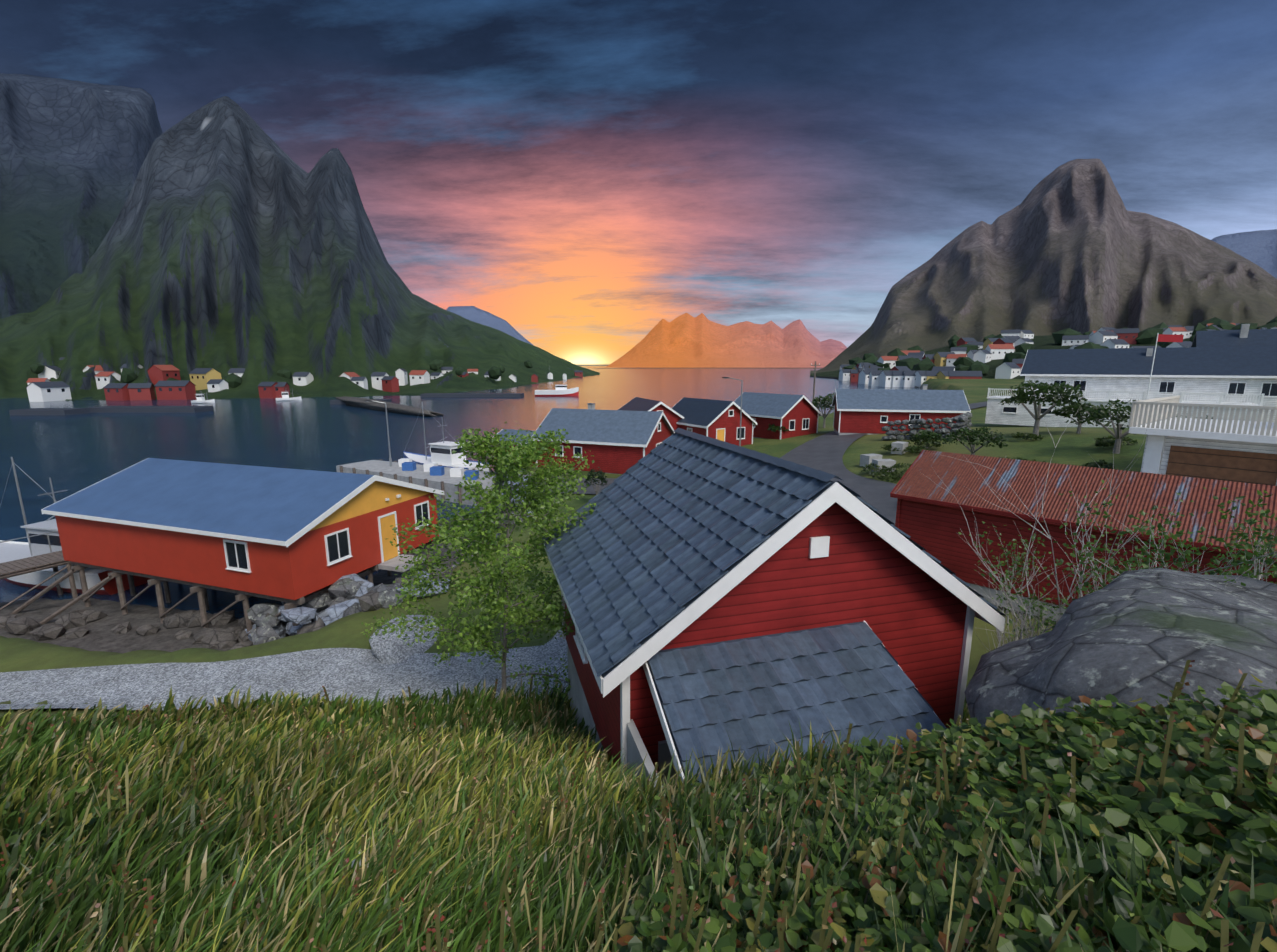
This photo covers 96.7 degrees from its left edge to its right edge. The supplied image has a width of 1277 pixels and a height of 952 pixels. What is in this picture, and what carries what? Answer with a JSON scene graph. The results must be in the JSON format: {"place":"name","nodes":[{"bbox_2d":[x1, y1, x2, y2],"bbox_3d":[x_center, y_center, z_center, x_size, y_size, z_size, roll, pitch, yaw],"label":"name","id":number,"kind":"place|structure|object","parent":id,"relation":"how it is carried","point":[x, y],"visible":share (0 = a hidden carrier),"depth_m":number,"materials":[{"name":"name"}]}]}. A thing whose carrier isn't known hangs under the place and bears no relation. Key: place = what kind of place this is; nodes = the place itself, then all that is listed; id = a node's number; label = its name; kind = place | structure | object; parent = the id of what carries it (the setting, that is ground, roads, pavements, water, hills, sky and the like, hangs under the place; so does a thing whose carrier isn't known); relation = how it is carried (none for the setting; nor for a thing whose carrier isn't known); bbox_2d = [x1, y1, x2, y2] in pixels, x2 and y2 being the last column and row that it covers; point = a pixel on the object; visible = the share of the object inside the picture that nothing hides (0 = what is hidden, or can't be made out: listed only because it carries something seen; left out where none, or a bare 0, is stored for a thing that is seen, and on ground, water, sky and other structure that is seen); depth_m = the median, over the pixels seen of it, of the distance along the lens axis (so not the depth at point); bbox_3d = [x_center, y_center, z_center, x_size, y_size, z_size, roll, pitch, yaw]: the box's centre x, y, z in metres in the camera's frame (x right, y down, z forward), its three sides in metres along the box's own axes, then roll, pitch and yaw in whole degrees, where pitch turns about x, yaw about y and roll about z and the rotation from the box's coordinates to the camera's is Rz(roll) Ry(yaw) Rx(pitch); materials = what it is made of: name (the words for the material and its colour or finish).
{"place":"outdoors","nodes":[
{"label":"outdoors","id":0,"kind":"place"},
{"bbox_2d":[0,73,162,318],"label":"mountain cliff","id":1,"kind":"structure","parent":0,"point":[73,154],"depth_m":547.50,"materials":[{"name":"grey stone"}]},
{"bbox_2d":[9,357,582,414],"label":"houses","id":2,"kind":"structure","parent":0,"point":[42,387],"depth_m":197.06,"materials":[{"name":"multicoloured wood"}]},
{"bbox_2d":[0,96,599,400],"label":"pyramid mountain","id":3,"kind":"structure","parent":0,"point":[236,236],"depth_m":321.98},
{"bbox_2d":[0,366,921,618],"bbox_3d":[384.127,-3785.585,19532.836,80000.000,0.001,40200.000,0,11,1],"label":"sea water","id":4,"kind":"structure","parent":0,"point":[71,454],"depth_m":101.24,"materials":[{"name":"blue liquid"}]},
{"bbox_2d":[0,531,77,609],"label":"wooden pier","id":5,"kind":"structure","parent":4,"relation":"in","point":[53,560],"depth_m":26.20,"materials":[{"name":"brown wood"}]},
{"bbox_2d":[0,457,151,594],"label":"boat","id":6,"kind":"object","parent":4,"relation":"on","point":[31,547],"visible":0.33,"depth_m":28.18,"materials":[{"name":"white plastic"}]},
{"bbox_2d":[191,390,214,402],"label":"white boat","id":7,"kind":"object","parent":4,"relation":"in","point":[200,398],"visible":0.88,"depth_m":169.07,"materials":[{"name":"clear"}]},
{"bbox_2d":[276,390,301,400],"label":"white boat","id":8,"kind":"object","parent":4,"relation":"in","point":[285,396],"visible":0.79,"depth_m":180.17,"materials":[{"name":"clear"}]},
{"bbox_2d":[335,396,443,415],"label":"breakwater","id":9,"kind":"object","parent":4,"relation":"in","point":[391,407],"visible":0.67,"depth_m":137.84,"materials":[{"name":"grey stone"}]},
{"bbox_2d":[403,402,489,471],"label":"fishing boat","id":10,"kind":"object","parent":4,"relation":"on","point":[442,454],"visible":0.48,"depth_m":57.45,"materials":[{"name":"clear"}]},
{"bbox_2d":[535,365,578,395],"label":"boat","id":11,"kind":"object","parent":4,"relation":"on","point":[561,390],"visible":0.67,"depth_m":207.27,"materials":[{"name":"white"}]},
{"bbox_2d":[446,306,533,345],"bbox_3d":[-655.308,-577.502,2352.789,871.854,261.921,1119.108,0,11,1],"label":"mountain","id":12,"kind":"structure","parent":0,"point":[476,315],"depth_m":2348.06,"materials":[{"name":"blue stone"}]},
{"bbox_2d":[0,378,1146,723],"bbox_3d":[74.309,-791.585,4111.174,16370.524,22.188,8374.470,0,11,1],"label":"ground","id":13,"kind":"structure","parent":0,"point":[100,644],"depth_m":23.56,"materials":[{"name":"green plant"}]},
{"bbox_2d":[10,458,443,641],"bbox_3d":[-18.946,4.071,26.707,17.946,9.065,10.540,4,12,18],"label":"cabin","id":14,"kind":"object","parent":13,"relation":"on","point":[294,538],"visible":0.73,"depth_m":23.70,"materials":[{"name":"red wood"}]},
{"bbox_2d":[0,468,540,649],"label":"shore rocks","id":15,"kind":"object","parent":13,"relation":"on","point":[354,593],"depth_m":22.45,"materials":[{"name":"grey stone"}]},
{"bbox_2d":[0,627,568,711],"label":"path gravel","id":16,"kind":"structure","parent":13,"relation":"on","point":[360,673],"depth_m":15.11,"materials":[{"name":"grey gravel"}]},
{"bbox_2d":[369,615,441,664],"bbox_3d":[-6.940,5.010,17.361,1.916,0.981,3.100,0,11,1],"label":"gravel heap","id":17,"kind":"object","parent":13,"relation":"on","point":[392,649],"visible":0.52,"depth_m":16.60,"materials":[{"name":"grey gravel"}]},
{"bbox_2d":[336,458,493,505],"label":"quay","id":18,"kind":"structure","parent":13,"relation":"on","point":[436,476],"depth_m":49.68,"materials":[{"name":"concrete"}]},
{"bbox_2d":[365,400,391,466],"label":"street lamp","id":19,"kind":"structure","parent":18,"relation":"on","point":[390,460],"depth_m":53.62,"materials":[{"name":"metal"}]},
{"bbox_2d":[361,421,595,701],"bbox_3d":[-2.915,2.440,13.120,5.862,7.383,6.712,-7,13,-32],"label":"birch tree","id":20,"kind":"object","parent":13,"relation":"on","point":[516,459],"visible":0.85,"depth_m":12.49,"materials":[{"name":"green plant"}]},
{"bbox_2d":[496,429,534,465],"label":"house roof","id":21,"kind":"structure","parent":13,"relation":"on","point":[510,431],"depth_m":48.79,"materials":[{"name":"grey"}]},
{"bbox_2d":[493,478,615,514],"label":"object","id":22,"kind":"structure","parent":13,"relation":"on","point":[590,489],"depth_m":38.81,"materials":[{"name":"wood"}]},
{"bbox_2d":[584,467,607,494],"bbox_3d":[-2.512,0.588,33.706,1.415,2.289,1.601,0,11,1],"label":"tree","id":23,"kind":"object","parent":13,"relation":"on","point":[599,473],"visible":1,"depth_m":33.48,"materials":[{"name":"green plant"}]},
{"bbox_2d":[532,403,674,473],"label":"cabin","id":24,"kind":"object","parent":13,"relation":"on","point":[617,441],"visible":0.69,"depth_m":44.73,"materials":[{"name":"red wood"}]},
{"bbox_2d":[0,674,1276,951],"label":"leafy plants","id":25,"kind":"object","parent":13,"relation":"on","point":[1188,810],"visible":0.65,"depth_m":2.75,"materials":[{"name":"green plant"}]},
{"bbox_2d":[618,397,683,429],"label":"cabin","id":26,"kind":"object","parent":13,"relation":"on","point":[644,404],"visible":0.33,"depth_m":56.66,"materials":[{"name":"red"}]},
{"bbox_2d":[30,317,1276,387],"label":"shoreline trees","id":27,"kind":"object","parent":13,"relation":"on","point":[1145,336],"visible":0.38,"depth_m":324.57,"materials":[{"name":"green plant"}]},
{"bbox_2d":[671,397,756,445],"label":"cabin","id":28,"kind":"object","parent":13,"relation":"on","point":[718,419],"visible":0.62,"depth_m":54.83,"materials":[{"name":"red wood"}]},
{"bbox_2d":[722,377,742,446],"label":"street lamp","id":29,"kind":"object","parent":13,"relation":"on","point":[740,408],"depth_m":48.98,"materials":[{"name":"metal"}]},
{"bbox_2d":[542,428,1005,794],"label":"house","id":30,"kind":"structure","parent":13,"relation":"on","point":[714,592],"depth_m":8.13,"materials":[{"name":"red"}]},
{"bbox_2d":[766,424,788,431],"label":"bush","id":31,"kind":"object","parent":13,"relation":"on","point":[772,428],"visible":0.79,"depth_m":57.63,"materials":[{"name":"green plant"}]},
{"bbox_2d":[734,392,821,439],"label":"cabin","id":32,"kind":"object","parent":13,"relation":"on","point":[797,415],"visible":0.69,"depth_m":59.34,"materials":[{"name":"red wood"}]},
{"bbox_2d":[811,361,819,398],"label":"utility pole","id":33,"kind":"object","parent":13,"relation":"on","point":[815,365],"visible":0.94,"depth_m":73.40,"materials":[{"name":"grey wood"}]},
{"bbox_2d":[812,393,833,427],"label":"tree","id":34,"kind":"object","parent":13,"relation":"on","point":[825,404],"visible":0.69,"depth_m":65.70,"materials":[{"name":"green plant"}]},
{"bbox_2d":[861,463,889,472],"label":"rough bush","id":35,"kind":"object","parent":13,"relation":"on","point":[870,467],"visible":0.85,"depth_m":36.31,"materials":[{"name":"green plant"}]},
{"bbox_2d":[860,441,908,471],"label":"concrete blocks","id":36,"kind":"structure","parent":13,"relation":"on","point":[867,459],"depth_m":38.71,"materials":[{"name":"grey concrete"}]},
{"bbox_2d":[868,471,903,482],"bbox_3d":[15.405,0.004,34.416,2.271,0.478,2.477,0,11,1],"label":"rough bush","id":37,"kind":"object","parent":13,"relation":"on","point":[883,475],"visible":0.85,"depth_m":34.44,"materials":[{"name":"green plant"}]},
{"bbox_2d":[882,462,911,473],"bbox_3d":[16.538,-0.500,35.108,2.856,0.537,2.779,-5,12,-23],"label":"rough bush","id":38,"kind":"object","parent":13,"relation":"on","point":[898,465],"visible":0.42,"depth_m":35.07,"materials":[{"name":"green plant"}]},
{"bbox_2d":[880,444,916,451],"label":"rough bush","id":39,"kind":"object","parent":13,"relation":"on","point":[888,447],"visible":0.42,"depth_m":41.95,"materials":[{"name":"green plant"}]},
{"bbox_2d":[831,384,970,434],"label":"cabin","id":40,"kind":"object","parent":13,"relation":"on","point":[867,411],"visible":0.85,"depth_m":54.55,"materials":[{"name":"red wood"}]},
{"bbox_2d":[905,445,929,452],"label":"rough bush","id":41,"kind":"object","parent":13,"relation":"on","point":[915,448],"visible":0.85,"depth_m":40.35,"materials":[{"name":"green plant"}]},
{"bbox_2d":[908,437,936,444],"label":"rough bush","id":42,"kind":"object","parent":13,"relation":"on","point":[915,440],"visible":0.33,"depth_m":41.53,"materials":[{"name":"green plant"}]},
{"bbox_2d":[909,429,946,448],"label":"bush","id":43,"kind":"object","parent":13,"relation":"on","point":[920,434],"visible":0.83,"depth_m":41.37,"materials":[{"name":"green plant"}]},
{"bbox_2d":[914,439,943,446],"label":"rough bush","id":44,"kind":"object","parent":13,"relation":"on","point":[935,441],"visible":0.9,"depth_m":40.61,"materials":[{"name":"green plant"}]},
{"bbox_2d":[942,426,1007,454],"bbox_3d":[20.802,-1.949,35.364,3.612,2.344,3.324,4,12,20],"label":"bush","id":45,"kind":"object","parent":13,"relation":"on","point":[978,435],"visible":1,"depth_m":34.89,"materials":[{"name":"green plant"}]},
{"bbox_2d":[810,334,1189,378],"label":"houses","id":46,"kind":"structure","parent":13,"relation":"on","point":[1044,342],"depth_m":369.55,"materials":[{"name":"wood"}]},
{"bbox_2d":[999,456,1044,461],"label":"rough bush","id":47,"kind":"object","parent":13,"relation":"on","point":[1019,458],"visible":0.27,"depth_m":33.76,"materials":[{"name":"green plant"}]},
{"bbox_2d":[1008,432,1045,439],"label":"rough bush","id":48,"kind":"object","parent":13,"relation":"on","point":[1019,435],"visible":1,"depth_m":39.56,"materials":[{"name":"green plant"}]},
{"bbox_2d":[998,380,1089,434],"bbox_3d":[28.634,-4.758,40.309,5.371,4.094,4.781,9,14,38],"label":"tree","id":49,"kind":"object","parent":13,"relation":"on","point":[1022,397],"visible":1,"depth_m":39.87,"materials":[{"name":"green plant"}]},
{"bbox_2d":[958,521,1143,645],"bbox_3d":[9.764,3.191,13.169,3.548,4.193,2.881,0,11,1],"label":"bare shrub","id":50,"kind":"object","parent":13,"relation":"on","point":[1018,573],"visible":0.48,"depth_m":13.20,"materials":[{"name":"brown plant"}]},
{"bbox_2d":[920,466,1230,650],"bbox_3d":[7.686,2.807,11.097,3.673,5.936,5.418,-8,13,-35],"label":"bare shrub","id":51,"kind":"object","parent":13,"relation":"on","point":[1016,629],"visible":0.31,"depth_m":11.33,"materials":[{"name":"brown plant"}]},
{"bbox_2d":[1050,403,1110,433],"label":"tree","id":52,"kind":"object","parent":13,"relation":"on","point":[1066,410],"visible":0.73,"depth_m":40.65,"materials":[{"name":"green plant"}]},
{"bbox_2d":[890,450,1276,620],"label":"shed","id":53,"kind":"structure","parent":13,"relation":"on","point":[931,518],"depth_m":16.47,"materials":[{"name":"red"}]},
{"bbox_2d":[1081,459,1116,469],"bbox_3d":[23.110,-0.494,28.456,1.640,0.722,1.783,5,12,25],"label":"rough bush","id":54,"kind":"object","parent":13,"relation":"on","point":[1105,465],"visible":0.62,"depth_m":28.35,"materials":[{"name":"green plant"}]},
{"bbox_2d":[934,407,1276,650],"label":"bare shrub","id":55,"kind":"object","parent":13,"relation":"on","point":[1086,534],"visible":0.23,"depth_m":10.42,"materials":[{"name":"brown plant"}]},
{"bbox_2d":[1095,439,1121,446],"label":"rough bush","id":56,"kind":"object","parent":13,"relation":"on","point":[1107,443],"visible":0.75,"depth_m":33.99,"materials":[{"name":"green plant"}]},
{"bbox_2d":[1065,398,1155,453],"bbox_3d":[27.736,-2.810,32.397,4.702,3.169,4.931,0,11,1],"label":"tree","id":57,"kind":"object","parent":13,"relation":"on","point":[1118,435],"visible":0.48,"depth_m":32.78,"materials":[{"name":"green plant"}]},
{"bbox_2d":[1093,436,1137,445],"bbox_3d":[29.271,-2.246,34.822,2.131,0.525,2.124,9,14,40],"label":"rough bush","id":58,"kind":"object","parent":13,"relation":"on","point":[1128,441],"visible":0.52,"depth_m":34.48,"materials":[{"name":"green plant"}]},
{"bbox_2d":[971,518,1263,637],"bbox_3d":[7.326,3.006,9.376,3.983,4.939,3.396,-8,14,-36],"label":"bare shrub","id":59,"kind":"object","parent":13,"relation":"on","point":[1029,615],"visible":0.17,"depth_m":9.19,"materials":[{"name":"brown plant"}]},
{"bbox_2d":[964,568,1276,728],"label":"rock","id":60,"kind":"object","parent":13,"relation":"on","point":[1125,637],"visible":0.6,"depth_m":5.73,"materials":[{"name":"grey stone"}]},
{"bbox_2d":[973,487,1276,631],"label":"bare shrub","id":61,"kind":"object","parent":13,"relation":"on","point":[1088,554],"visible":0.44,"depth_m":8.56,"materials":[{"name":"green plant"}]},
{"bbox_2d":[985,324,1276,427],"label":"white house","id":62,"kind":"structure","parent":13,"relation":"on","point":[1229,367],"depth_m":52.91,"materials":[{"name":"white wood"}]},
{"bbox_2d":[1085,479,1276,585],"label":"bare shrub","id":63,"kind":"object","parent":13,"relation":"on","point":[1249,555],"visible":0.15,"depth_m":8.45,"materials":[{"name":"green plant"}]},
{"bbox_2d":[1128,395,1276,485],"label":"garage house","id":64,"kind":"structure","parent":13,"relation":"on","point":[1234,450],"depth_m":21.86,"materials":[{"name":"white wood"}]},
{"bbox_2d":[0,660,1276,951],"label":"grass field","id":65,"kind":"structure","parent":0,"point":[466,820],"depth_m":4.14,"materials":[{"name":"green plant"}]},
{"bbox_2d":[0,0,1276,365],"label":"sky","id":66,"kind":"structure","parent":0,"point":[583,176],"materials":[{"name":"blue"}]},
{"bbox_2d":[595,368,821,368],"bbox_3d":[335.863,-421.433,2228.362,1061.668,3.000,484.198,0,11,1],"label":"shore strip","id":67,"kind":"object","parent":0,"point":[707,368],"visible":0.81,"depth_m":2132.82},
{"bbox_2d":[607,313,846,366],"bbox_3d":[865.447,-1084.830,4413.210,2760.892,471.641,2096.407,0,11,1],"label":"mountain","id":68,"kind":"structure","parent":0,"point":[689,340],"depth_m":4295.98,"materials":[{"name":"orange stone"}]},
{"bbox_2d":[780,401,986,524],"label":"road asphalt","id":69,"kind":"structure","parent":0,"point":[825,452],"depth_m":41.16,"materials":[{"name":"grey asphalt"}]},
{"bbox_2d":[881,412,972,440],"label":"stone wall","id":70,"kind":"structure","parent":0,"point":[963,420],"depth_m":46.81,"materials":[{"name":"grey stone"}]},
{"bbox_2d":[810,159,1276,373],"bbox_3d":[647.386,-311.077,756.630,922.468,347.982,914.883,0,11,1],"label":"mountain","id":71,"kind":"structure","parent":0,"point":[1075,245],"depth_m":721.04,"materials":[{"name":"grey stone"}]},
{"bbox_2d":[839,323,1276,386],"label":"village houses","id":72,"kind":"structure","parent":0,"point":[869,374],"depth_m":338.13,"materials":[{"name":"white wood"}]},
{"bbox_2d":[1212,229,1276,278],"bbox_3d":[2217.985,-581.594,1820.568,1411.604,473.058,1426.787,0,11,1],"label":"mountain","id":73,"kind":"structure","parent":0,"point":[1259,248],"depth_m":1920.48,"materials":[{"name":"blue stone"}]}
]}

